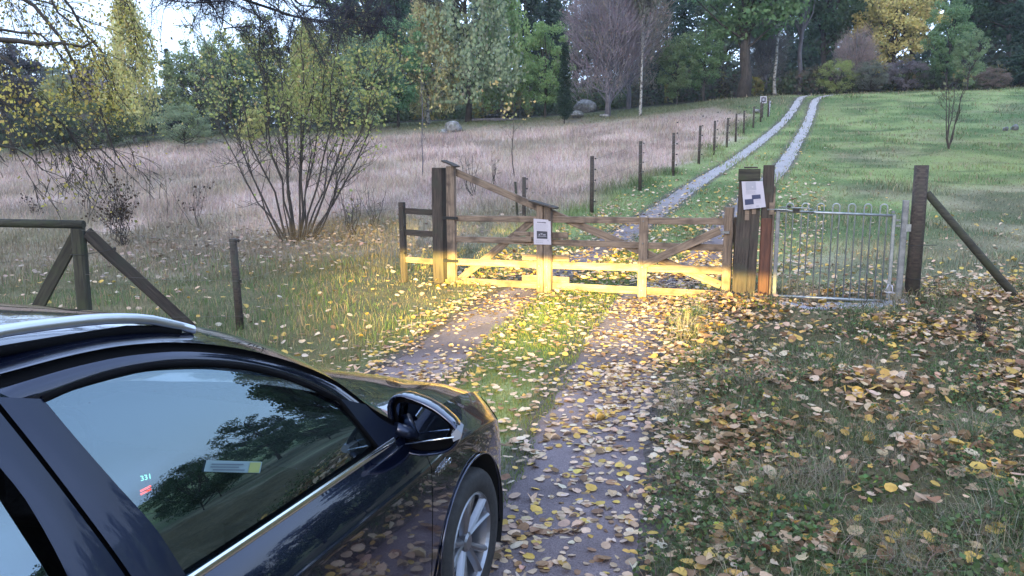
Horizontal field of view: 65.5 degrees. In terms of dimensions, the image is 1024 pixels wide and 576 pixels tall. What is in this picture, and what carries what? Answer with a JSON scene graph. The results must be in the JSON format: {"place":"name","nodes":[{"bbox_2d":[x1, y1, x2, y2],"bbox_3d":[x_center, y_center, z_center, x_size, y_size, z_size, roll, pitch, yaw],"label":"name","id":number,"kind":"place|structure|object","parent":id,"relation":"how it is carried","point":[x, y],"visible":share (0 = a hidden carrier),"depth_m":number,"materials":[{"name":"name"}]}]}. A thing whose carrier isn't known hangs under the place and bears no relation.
{"place":"outdoors","nodes":[
{"label":"outdoors","id":0,"kind":"place"},
{"bbox_2d":[0,222,560,371],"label":"bank grass","id":1,"kind":"structure","parent":0,"point":[263,288],"depth_m":11.06,"materials":[{"name":"plant"}]},
{"bbox_2d":[0,0,1005,126],"label":"sky","id":2,"kind":"structure","parent":0,"point":[173,45],"materials":[{"name":"white"}]},
{"bbox_2d":[0,87,1023,575],"bbox_3d":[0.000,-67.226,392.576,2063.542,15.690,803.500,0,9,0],"label":"ground","id":3,"kind":"structure","parent":0,"point":[838,163],"depth_m":14.98,"materials":[{"name":"plant"}]},
{"bbox_2d":[0,43,45,153],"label":"broadleaf tree","id":4,"kind":"object","parent":3,"relation":"on","point":[26,65],"visible":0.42,"depth_m":48.56,"materials":[{"name":"green plant"}]},
{"bbox_2d":[0,52,65,134],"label":"broadleaf tree","id":5,"kind":"object","parent":3,"relation":"on","point":[45,75],"visible":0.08,"depth_m":75.73,"materials":[{"name":"green plant"}]},
{"bbox_2d":[0,105,85,154],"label":"bush","id":6,"kind":"object","parent":3,"relation":"on","point":[46,130],"visible":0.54,"depth_m":46.73,"materials":[{"name":"green plant"}]},
{"bbox_2d":[33,72,87,140],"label":"broadleaf tree","id":7,"kind":"object","parent":3,"relation":"on","point":[55,88],"visible":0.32,"depth_m":58.20,"materials":[{"name":"green plant"}]},
{"bbox_2d":[0,0,172,240],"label":"aspen tree","id":8,"kind":"object","parent":3,"relation":"on","point":[75,46],"visible":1,"depth_m":8.43,"materials":[{"name":"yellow plant"}]},
{"bbox_2d":[66,60,108,132],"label":"broadleaf tree","id":9,"kind":"object","parent":3,"relation":"on","point":[89,98],"visible":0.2,"depth_m":63.83,"materials":[{"name":"green plant"}]},
{"bbox_2d":[30,100,149,147],"bbox_3d":[-25.625,-10.019,49.179,6.423,3.137,6.035,1,9,8],"label":"bush","id":10,"kind":"object","parent":3,"relation":"on","point":[101,134],"visible":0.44,"depth_m":48.73,"materials":[{"name":"green plant"}]},
{"bbox_2d":[0,219,196,325],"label":"timber railing","id":11,"kind":"object","parent":3,"relation":"on","point":[75,244],"visible":0.67,"depth_m":8.21,"materials":[{"name":"brown wood"}]},
{"bbox_2d":[77,174,142,245],"bbox_3d":[-8.764,-1.706,17.387,1.282,1.701,1.159,-5,10,-29],"label":"dead shrub","id":12,"kind":"object","parent":3,"relation":"on","point":[122,217],"visible":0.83,"depth_m":17.45,"materials":[{"name":"brown plant"}]},
{"bbox_2d":[92,0,171,143],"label":"birch tree","id":13,"kind":"object","parent":3,"relation":"on","point":[119,53],"visible":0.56,"depth_m":49.91,"materials":[{"name":"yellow plant"}]},
{"bbox_2d":[144,104,215,144],"bbox_3d":[-19.128,-9.347,46.069,4.264,2.607,3.596,8,12,42],"label":"bush","id":14,"kind":"object","parent":3,"relation":"on","point":[173,114],"visible":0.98,"depth_m":45.59,"materials":[{"name":"green plant"}]},
{"bbox_2d":[0,81,360,143],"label":"undergrowth","id":15,"kind":"object","parent":3,"relation":"on","point":[153,127],"visible":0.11,"depth_m":68.11,"materials":[{"name":"green plant"}]},
{"bbox_2d":[153,37,233,137],"bbox_3d":[-20.100,-12.636,50.888,4.801,6.408,4.821,0,9,1],"label":"broadleaf tree","id":16,"kind":"object","parent":3,"relation":"on","point":[184,57],"visible":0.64,"depth_m":49.91,"materials":[{"name":"green plant"}]},
{"bbox_2d":[169,172,217,226],"bbox_3d":[-7.906,-2.171,19.794,1.046,1.410,1.634,-2,9,-11],"label":"shrub","id":17,"kind":"object","parent":3,"relation":"on","point":[194,209],"visible":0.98,"depth_m":19.62,"materials":[{"name":"brown plant"}]},
{"bbox_2d":[194,29,259,132],"bbox_3d":[-19.351,-13.880,54.174,4.829,6.965,4.100,5,10,30],"label":"broadleaf tree","id":18,"kind":"object","parent":3,"relation":"on","point":[246,73],"visible":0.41,"depth_m":53.80,"materials":[{"name":"green plant"}]},
{"bbox_2d":[229,238,243,330],"bbox_3d":[-3.265,0.011,9.466,0.129,1.198,0.091,0,9,0],"label":"fence post","id":19,"kind":"object","parent":3,"relation":"on","point":[236,280],"visible":0.91,"depth_m":9.42,"materials":[{"name":"brown wood"}]},
{"bbox_2d":[224,54,269,113],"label":"broadleaf tree","id":20,"kind":"object","parent":3,"relation":"on","point":[253,95],"visible":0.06,"depth_m":80.69,"materials":[{"name":"green plant"}]},
{"bbox_2d":[0,303,502,575],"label":"parked car","id":21,"kind":"object","parent":3,"relation":"on","point":[132,444],"visible":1,"depth_m":2.03,"materials":[{"name":"blue paint"}]},
{"bbox_2d":[238,108,267,140],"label":"broadleaf tree","id":22,"kind":"object","parent":3,"relation":"on","point":[255,125],"visible":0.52,"depth_m":44.99,"materials":[{"name":"green plant"}]},
{"bbox_2d":[236,16,290,123],"bbox_3d":[-18.143,-15.677,58.366,3.737,8.532,4.454,9,12,44],"label":"broadleaf tree","id":23,"kind":"object","parent":3,"relation":"on","point":[266,69],"visible":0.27,"depth_m":57.87,"materials":[{"name":"green plant"}]},
{"bbox_2d":[1,189,548,278],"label":"fallen leaves","id":24,"kind":"object","parent":3,"relation":"on","point":[241,239],"visible":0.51,"depth_m":16.88,"materials":[{"name":"plant"}]},
{"bbox_2d":[146,0,426,242],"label":"hazel shrub","id":25,"kind":"object","parent":3,"relation":"on","point":[303,123],"visible":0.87,"depth_m":17.03,"materials":[{"name":"green plant"}]},
{"bbox_2d":[117,0,460,92],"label":"pine tree","id":26,"kind":"object","parent":3,"relation":"on","point":[350,9],"visible":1,"depth_m":7.43,"materials":[{"name":"green plant"}]},
{"bbox_2d":[275,16,336,129],"bbox_3d":[-14.044,-14.485,54.398,4.334,7.873,4.645,-2,9,-10],"label":"birch tree","id":27,"kind":"object","parent":3,"relation":"on","point":[306,94],"visible":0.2,"depth_m":53.65,"materials":[{"name":"green plant"}]},
{"bbox_2d":[307,25,369,129],"bbox_3d":[-11.488,-13.773,52.628,3.964,7.202,4.413,-5,10,-29],"label":"broadleaf tree","id":28,"kind":"object","parent":3,"relation":"on","point":[327,88],"visible":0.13,"depth_m":52.09,"materials":[{"name":"green plant"}]},
{"bbox_2d":[330,184,366,238],"bbox_3d":[-3.486,-1.586,16.855,0.795,1.245,0.735,0,9,0],"label":"dead shrub","id":29,"kind":"object","parent":3,"relation":"on","point":[349,214],"visible":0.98,"depth_m":16.96,"materials":[{"name":"brown plant"}]},
{"bbox_2d":[309,0,415,123],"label":"broadleaf tree","id":30,"kind":"object","parent":3,"relation":"on","point":[406,9],"visible":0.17,"depth_m":62.86,"materials":[{"name":"green plant"}]},
{"bbox_2d":[335,34,400,131],"bbox_3d":[-8.910,-12.640,49.441,4.204,6.201,4.221,-1,9,-5],"label":"broadleaf tree","id":31,"kind":"object","parent":3,"relation":"on","point":[369,74],"visible":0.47,"depth_m":49.05,"materials":[{"name":"green plant"}]},
{"bbox_2d":[356,181,388,227],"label":"dead shrub","id":32,"kind":"object","parent":3,"relation":"on","point":[373,219],"visible":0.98,"depth_m":18.37,"materials":[{"name":"brown plant"}]},
{"bbox_2d":[0,99,759,294],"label":"meadow grass","id":33,"kind":"structure","parent":3,"relation":"on","point":[407,182],"depth_m":26.47,"materials":[{"name":"plant"}]},
{"bbox_2d":[370,15,430,127],"bbox_3d":[-7.598,-13.881,51.530,4.371,7.332,4.215,4,10,24],"label":"broadleaf tree","id":34,"kind":"object","parent":3,"relation":"on","point":[409,97],"visible":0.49,"depth_m":51.15,"materials":[{"name":"green plant"}]},
{"bbox_2d":[398,202,432,281],"bbox_3d":[-1.380,-0.604,11.580,0.592,1.271,0.106,4,10,26],"label":"rail fence","id":35,"kind":"object","parent":3,"relation":"on","point":[403,211],"visible":1,"depth_m":11.60,"materials":[{"name":"brown wood"}]},
{"bbox_2d":[393,0,464,124],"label":"birch tree","id":36,"kind":"object","parent":3,"relation":"on","point":[428,39],"visible":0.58,"depth_m":52.58,"materials":[{"name":"green plant"}]},
{"bbox_2d":[414,51,452,174],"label":"birch sapling","id":37,"kind":"object","parent":3,"relation":"on","point":[422,81],"visible":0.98,"depth_m":27.86,"materials":[{"name":"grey plant"}]},
{"bbox_2d":[432,168,446,283],"bbox_3d":[-1.026,-0.811,11.393,0.175,1.798,0.176,4,10,26],"label":"gate post","id":38,"kind":"object","parent":3,"relation":"on","point":[439,226],"visible":0.7,"depth_m":11.31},
{"bbox_2d":[445,121,461,131],"bbox_3d":[-3.517,-9.640,47.958,1.150,0.845,0.907,6,11,32],"label":"boulder","id":39,"kind":"object","parent":3,"relation":"on","point":[452,125],"visible":0.79,"depth_m":47.57,"materials":[{"name":"stone"}]},
{"bbox_2d":[448,154,480,198],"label":"dead shrub","id":40,"kind":"object","parent":3,"relation":"on","point":[465,184],"visible":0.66,"depth_m":21.74,"materials":[{"name":"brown plant"}]},
{"bbox_2d":[407,0,529,121],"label":"birch tree","id":41,"kind":"object","parent":3,"relation":"on","point":[465,51],"visible":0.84,"depth_m":52.73,"materials":[{"name":"green plant"}]},
{"bbox_2d":[450,0,493,98],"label":"spruce tree","id":42,"kind":"object","parent":3,"relation":"on","point":[474,9],"visible":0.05,"depth_m":86.33,"materials":[{"name":"green plant"}]},
{"bbox_2d":[471,0,539,117],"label":"birch tree","id":43,"kind":"object","parent":3,"relation":"on","point":[513,16],"visible":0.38,"depth_m":57.46,"materials":[{"name":"green plant"}]},
{"bbox_2d":[476,77,535,176],"bbox_3d":[-0.024,-4.984,25.162,1.969,3.277,1.190,-7,11,-37],"label":"sapling","id":44,"kind":"object","parent":3,"relation":"on","point":[512,96],"visible":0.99,"depth_m":25.34,"materials":[{"name":"brown plant"}]},
{"bbox_2d":[4,147,1023,361],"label":"fallen leaves","id":45,"kind":"object","parent":3,"relation":"on","point":[583,276],"visible":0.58,"depth_m":12.89,"materials":[{"name":"yellow plant"}]},
{"bbox_2d":[522,177,527,215],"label":"electric fence post","id":46,"kind":"object","parent":3,"relation":"on","point":[524,188],"visible":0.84,"depth_m":17.98,"materials":[{"name":"brown wood"}]},
{"bbox_2d":[506,0,555,112],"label":"spruce tree","id":47,"kind":"object","parent":3,"relation":"on","point":[531,8],"visible":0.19,"depth_m":78.49,"materials":[{"name":"green plant"}]},
{"bbox_2d":[520,20,575,117],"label":"broadleaf tree","id":48,"kind":"object","parent":3,"relation":"on","point":[550,80],"visible":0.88,"depth_m":55.83,"materials":[{"name":"green plant"}]},
{"bbox_2d":[520,0,576,113],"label":"spruce tree","id":49,"kind":"object","parent":3,"relation":"on","point":[552,16],"visible":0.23,"depth_m":82.03,"materials":[{"name":"green plant"}]},
{"bbox_2d":[556,42,573,123],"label":"juniper tree","id":50,"kind":"object","parent":3,"relation":"on","point":[565,75],"visible":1,"depth_m":49.01,"materials":[{"name":"green plant"}]},
{"bbox_2d":[541,0,615,78],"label":"broadleaf tree","id":51,"kind":"object","parent":3,"relation":"on","point":[579,55],"visible":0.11,"depth_m":89.68,"materials":[{"name":"green plant"}]},
{"bbox_2d":[441,160,723,296],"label":"field gate","id":52,"kind":"structure","parent":3,"relation":"on","point":[544,279],"depth_m":10.55,"materials":[{"name":"brown wood"}]},
{"bbox_2d":[534,218,550,244],"bbox_3d":[0.402,-0.752,10.579,0.256,0.357,0.006,4,10,26],"label":"notice","id":53,"kind":"object","parent":52,"relation":"attached to","point":[542,231],"visible":1,"depth_m":10.58,"materials":[{"name":"grey paper"}]},
{"bbox_2d":[573,99,596,112],"bbox_3d":[5.825,-14.298,63.205,1.810,1.378,2.125,-4,10,-24],"label":"boulder","id":54,"kind":"object","parent":3,"relation":"on","point":[583,106],"visible":0.72,"depth_m":62.53,"materials":[{"name":"stone"}]},
{"bbox_2d":[374,95,809,414],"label":"gravel wheel track","id":55,"kind":"structure","parent":3,"relation":"on","point":[446,338],"depth_m":9.43,"materials":[{"name":"gravel"}]},
{"bbox_2d":[312,254,764,575],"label":"fallen leaves","id":56,"kind":"object","parent":55,"relation":"on","point":[602,414],"visible":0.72,"depth_m":6.01,"materials":[{"name":"yellow plant"}]},
{"bbox_2d":[555,0,661,115],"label":"leafless tree","id":57,"kind":"object","parent":3,"relation":"on","point":[616,27],"visible":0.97,"depth_m":51.62,"materials":[{"name":"grey plant"}]},
{"bbox_2d":[582,0,677,108],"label":"leafless tree","id":58,"kind":"object","parent":3,"relation":"on","point":[628,85],"visible":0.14,"depth_m":59.50,"materials":[{"name":"grey plant"}]},
{"bbox_2d":[628,0,666,115],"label":"birch tree","id":59,"kind":"object","parent":3,"relation":"on","point":[640,4],"visible":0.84,"depth_m":50.84,"materials":[{"name":"white plant"}]},
{"bbox_2d":[489,94,838,575],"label":"gravel wheel track","id":60,"kind":"structure","parent":3,"relation":"on","point":[560,459],"depth_m":4.97,"materials":[{"name":"gravel"}]},
{"bbox_2d":[637,0,690,84],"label":"spruce tree","id":61,"kind":"object","parent":3,"relation":"on","point":[669,6],"visible":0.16,"depth_m":80.28,"materials":[{"name":"green plant"}]},
{"bbox_2d":[316,25,1022,121],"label":"undergrowth","id":62,"kind":"object","parent":3,"relation":"on","point":[924,55],"visible":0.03,"depth_m":83.84,"materials":[{"name":"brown plant"}]},
{"bbox_2d":[652,32,703,104],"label":"broadleaf tree","id":63,"kind":"object","parent":3,"relation":"on","point":[679,50],"visible":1,"depth_m":59.70,"materials":[{"name":"green plant"}]},
{"bbox_2d":[590,97,770,212],"bbox_3d":[8.460,-6.386,32.215,0.549,5.243,30.979,4,10,24],"label":"electric fence","id":64,"kind":"object","parent":3,"relation":"on","point":[592,180],"visible":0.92,"depth_m":24.95,"materials":[{"name":"brown wood"}]},
{"bbox_2d":[660,0,705,101],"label":"spruce tree","id":65,"kind":"object","parent":3,"relation":"on","point":[683,11],"visible":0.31,"depth_m":74.61,"materials":[{"name":"green plant"}]},
{"bbox_2d":[360,61,1023,124],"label":"undergrowth","id":66,"kind":"object","parent":3,"relation":"on","point":[726,84],"visible":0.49,"depth_m":65.81,"materials":[{"name":"green plant"}]},
{"bbox_2d":[365,85,1023,310],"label":"pasture grass","id":67,"kind":"structure","parent":3,"relation":"on","point":[936,255],"depth_m":21.11,"materials":[{"name":"plant"}]},
{"bbox_2d":[683,22,732,100],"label":"broadleaf tree","id":68,"kind":"object","parent":3,"relation":"on","point":[715,58],"visible":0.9,"depth_m":60.52,"materials":[{"name":"green plant"}]},
{"bbox_2d":[685,0,741,67],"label":"broadleaf tree","id":69,"kind":"object","parent":3,"relation":"on","point":[700,12],"visible":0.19,"depth_m":90.62,"materials":[{"name":"green plant"}]},
{"bbox_2d":[721,207,734,292],"bbox_3d":[2.595,-0.347,9.648,0.135,1.260,0.114,4,10,26],"label":"gate post","id":70,"kind":"object","parent":3,"relation":"on","point":[728,232],"visible":0.82,"depth_m":9.59,"materials":[{"name":"wood"}]},
{"bbox_2d":[732,217,736,282],"bbox_3d":[2.739,-0.294,9.674,0.121,1.133,0.097,4,10,26],"label":"gate post","id":71,"kind":"object","parent":3,"relation":"on","point":[735,222],"visible":0.23,"depth_m":9.61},
{"bbox_2d":[679,0,809,97],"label":"broadleaf tree","id":72,"kind":"object","parent":3,"relation":"on","point":[744,14],"visible":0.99,"depth_m":60.37,"materials":[{"name":"green plant"}]},
{"bbox_2d":[732,167,760,298],"bbox_3d":[2.711,-0.552,9.213,0.277,1.684,0.113,2,9,15],"label":"notice post","id":73,"kind":"object","parent":3,"relation":"on","point":[745,253],"visible":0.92,"depth_m":9.19,"materials":[{"name":"wood"}]},
{"bbox_2d":[742,181,765,209],"bbox_3d":[2.746,-1.050,9.051,0.277,0.325,0.015,2,9,15],"label":"notice","id":74,"kind":"object","parent":73,"relation":"attached to","point":[753,194],"visible":1,"depth_m":9.05,"materials":[{"name":"grey paper"}]},
{"bbox_2d":[730,0,794,78],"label":"spruce tree","id":75,"kind":"object","parent":3,"relation":"on","point":[736,50],"visible":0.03,"depth_m":88.52,"materials":[{"name":"green plant"}]},
{"bbox_2d":[757,165,775,299],"bbox_3d":[2.935,-0.563,9.177,0.155,1.689,0.125,2,9,15],"label":"gate post","id":76,"kind":"object","parent":3,"relation":"on","point":[766,252],"visible":0.85,"depth_m":9.12,"materials":[{"name":"wood"}]},
{"bbox_2d":[767,202,900,301],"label":"steel hoop gate","id":77,"kind":"structure","parent":76,"relation":"attached to","point":[816,212],"depth_m":8.97,"materials":[{"name":"grey metal"}]},
{"bbox_2d":[750,18,791,91],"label":"leafless tree","id":78,"kind":"object","parent":3,"relation":"on","point":[763,54],"visible":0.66,"depth_m":65.53,"materials":[{"name":"brown plant"}]},
{"bbox_2d":[762,0,800,94],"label":"birch tree","id":79,"kind":"object","parent":3,"relation":"on","point":[775,64],"visible":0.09,"depth_m":63.73,"materials":[{"name":"white plant"}]},
{"bbox_2d":[790,0,815,94],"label":"birch tree","id":80,"kind":"object","parent":3,"relation":"on","point":[802,28],"visible":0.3,"depth_m":65.39,"materials":[{"name":"grey plant"}]},
{"bbox_2d":[781,17,835,80],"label":"spruce tree","id":81,"kind":"object","parent":3,"relation":"on","point":[806,63],"visible":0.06,"depth_m":90.06,"materials":[{"name":"green plant"}]},
{"bbox_2d":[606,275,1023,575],"bbox_3d":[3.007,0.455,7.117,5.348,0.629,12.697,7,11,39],"label":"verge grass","id":82,"kind":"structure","parent":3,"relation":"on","point":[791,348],"depth_m":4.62,"materials":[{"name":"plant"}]},
{"bbox_2d":[632,274,1023,575],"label":"ground herbs","id":83,"kind":"object","parent":3,"relation":"on","point":[772,532],"visible":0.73,"depth_m":4.04,"materials":[{"name":"green plant"}]},
{"bbox_2d":[791,0,875,73],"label":"broadleaf tree","id":84,"kind":"object","parent":3,"relation":"on","point":[825,14],"visible":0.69,"depth_m":72.13,"materials":[{"name":"green plant"}]},
{"bbox_2d":[813,58,860,93],"bbox_3d":[26.162,-16.995,64.224,3.778,2.953,3.550,-8,12,-42],"label":"bush","id":85,"kind":"object","parent":3,"relation":"on","point":[846,64],"visible":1,"depth_m":63.99,"materials":[{"name":"green plant"}]},
{"bbox_2d":[778,299,907,309],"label":"stone slab","id":86,"kind":"structure","parent":3,"relation":"on","point":[802,306],"depth_m":8.85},
{"bbox_2d":[826,0,879,59],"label":"broadleaf tree","id":87,"kind":"object","parent":3,"relation":"on","point":[851,30],"visible":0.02,"depth_m":92.14,"materials":[{"name":"green plant"}]},
{"bbox_2d":[830,22,882,89],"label":"leafless tree","id":88,"kind":"object","parent":3,"relation":"on","point":[863,53],"visible":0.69,"depth_m":67.36,"materials":[{"name":"brown plant"}]},
{"bbox_2d":[695,274,1023,575],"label":"fallen leaves","id":89,"kind":"object","parent":3,"relation":"on","point":[890,379],"visible":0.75,"depth_m":5.22,"materials":[{"name":"yellow plant"}]},
{"bbox_2d":[849,59,891,91],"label":"bush","id":90,"kind":"object","parent":3,"relation":"on","point":[865,68],"visible":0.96,"depth_m":62.77,"materials":[{"name":"green plant"}]},
{"bbox_2d":[848,0,951,83],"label":"broadleaf tree","id":91,"kind":"object","parent":3,"relation":"on","point":[878,13],"visible":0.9,"depth_m":69.32,"materials":[{"name":"yellow plant"}]},
{"bbox_2d":[895,200,911,297],"bbox_3d":[4.323,-0.262,8.813,0.106,1.410,0.051,2,9,15],"label":"steel post","id":92,"kind":"object","parent":3,"relation":"on","point":[905,227],"visible":0.74,"depth_m":8.76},
{"bbox_2d":[881,58,930,90],"bbox_3d":[31.623,-17.102,64.188,3.861,2.676,4.109,4,10,22],"label":"bush","id":93,"kind":"object","parent":3,"relation":"on","point":[898,81],"visible":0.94,"depth_m":63.87,"materials":[{"name":"brown plant"}]},
{"bbox_2d":[883,0,944,89],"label":"broadleaf tree","id":94,"kind":"object","parent":3,"relation":"on","point":[924,35],"visible":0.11,"depth_m":72.41,"materials":[{"name":"yellow plant"}]},
{"bbox_2d":[904,165,953,298],"bbox_3d":[4.605,-0.532,8.714,0.505,1.607,0.170,2,9,15],"label":"round post","id":95,"kind":"object","parent":3,"relation":"on","point":[913,278],"visible":0.92,"depth_m":8.69,"materials":[{"name":"brown wood"}]},
{"bbox_2d":[915,57,953,87],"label":"bush","id":96,"kind":"object","parent":3,"relation":"on","point":[933,80],"visible":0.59,"depth_m":63.99,"materials":[{"name":"green plant"}]},
{"bbox_2d":[920,0,976,88],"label":"broadleaf tree","id":97,"kind":"object","parent":3,"relation":"on","point":[956,10],"visible":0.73,"depth_m":61.35,"materials":[{"name":"green plant"}]},
{"bbox_2d":[930,63,971,148],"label":"leafless sapling","id":98,"kind":"object","parent":3,"relation":"on","point":[949,111],"visible":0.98,"depth_m":30.77,"materials":[{"name":"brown plant"}]},
{"bbox_2d":[950,28,990,90],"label":"broadleaf tree","id":99,"kind":"object","parent":3,"relation":"on","point":[971,45],"visible":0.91,"depth_m":58.00,"materials":[{"name":"green plant"}]},
{"bbox_2d":[927,191,1023,301],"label":"brace pole","id":100,"kind":"object","parent":3,"relation":"on","point":[975,249],"visible":0.98,"depth_m":8.60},
{"bbox_2d":[939,0,1018,72],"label":"broadleaf tree","id":101,"kind":"object","parent":3,"relation":"on","point":[981,7],"visible":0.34,"depth_m":71.58,"materials":[{"name":"green plant"}]},
{"bbox_2d":[960,299,1001,341],"bbox_3d":[4.163,0.309,7.031,0.328,0.445,0.251,0,9,0],"label":"weed","id":102,"kind":"object","parent":3,"relation":"on","point":[977,318],"visible":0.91,"depth_m":7.00,"materials":[{"name":"green plant"}]},
{"bbox_2d":[970,67,1013,87],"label":"bush","id":103,"kind":"object","parent":3,"relation":"on","point":[996,79],"visible":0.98,"depth_m":61.09,"materials":[{"name":"brown plant"}]},
{"bbox_2d":[972,0,1023,64],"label":"pine tree","id":104,"kind":"object","parent":3,"relation":"on","point":[1001,21],"visible":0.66,"depth_m":69.50,"materials":[{"name":"green plant"}]},
{"bbox_2d":[980,0,1023,68],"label":"spruce tree","id":105,"kind":"object","parent":3,"relation":"on","point":[1003,44],"visible":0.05,"depth_m":85.38,"materials":[{"name":"green plant"}]},
{"bbox_2d":[990,0,1023,86],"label":"spruce tree","id":106,"kind":"object","parent":3,"relation":"on","point":[1016,63],"visible":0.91,"depth_m":63.72,"materials":[{"name":"green plant"}]},
{"bbox_2d":[439,249,690,508],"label":"driveway grass","id":107,"kind":"structure","parent":0,"point":[536,366],"depth_m":7.76,"materials":[{"name":"plant"}]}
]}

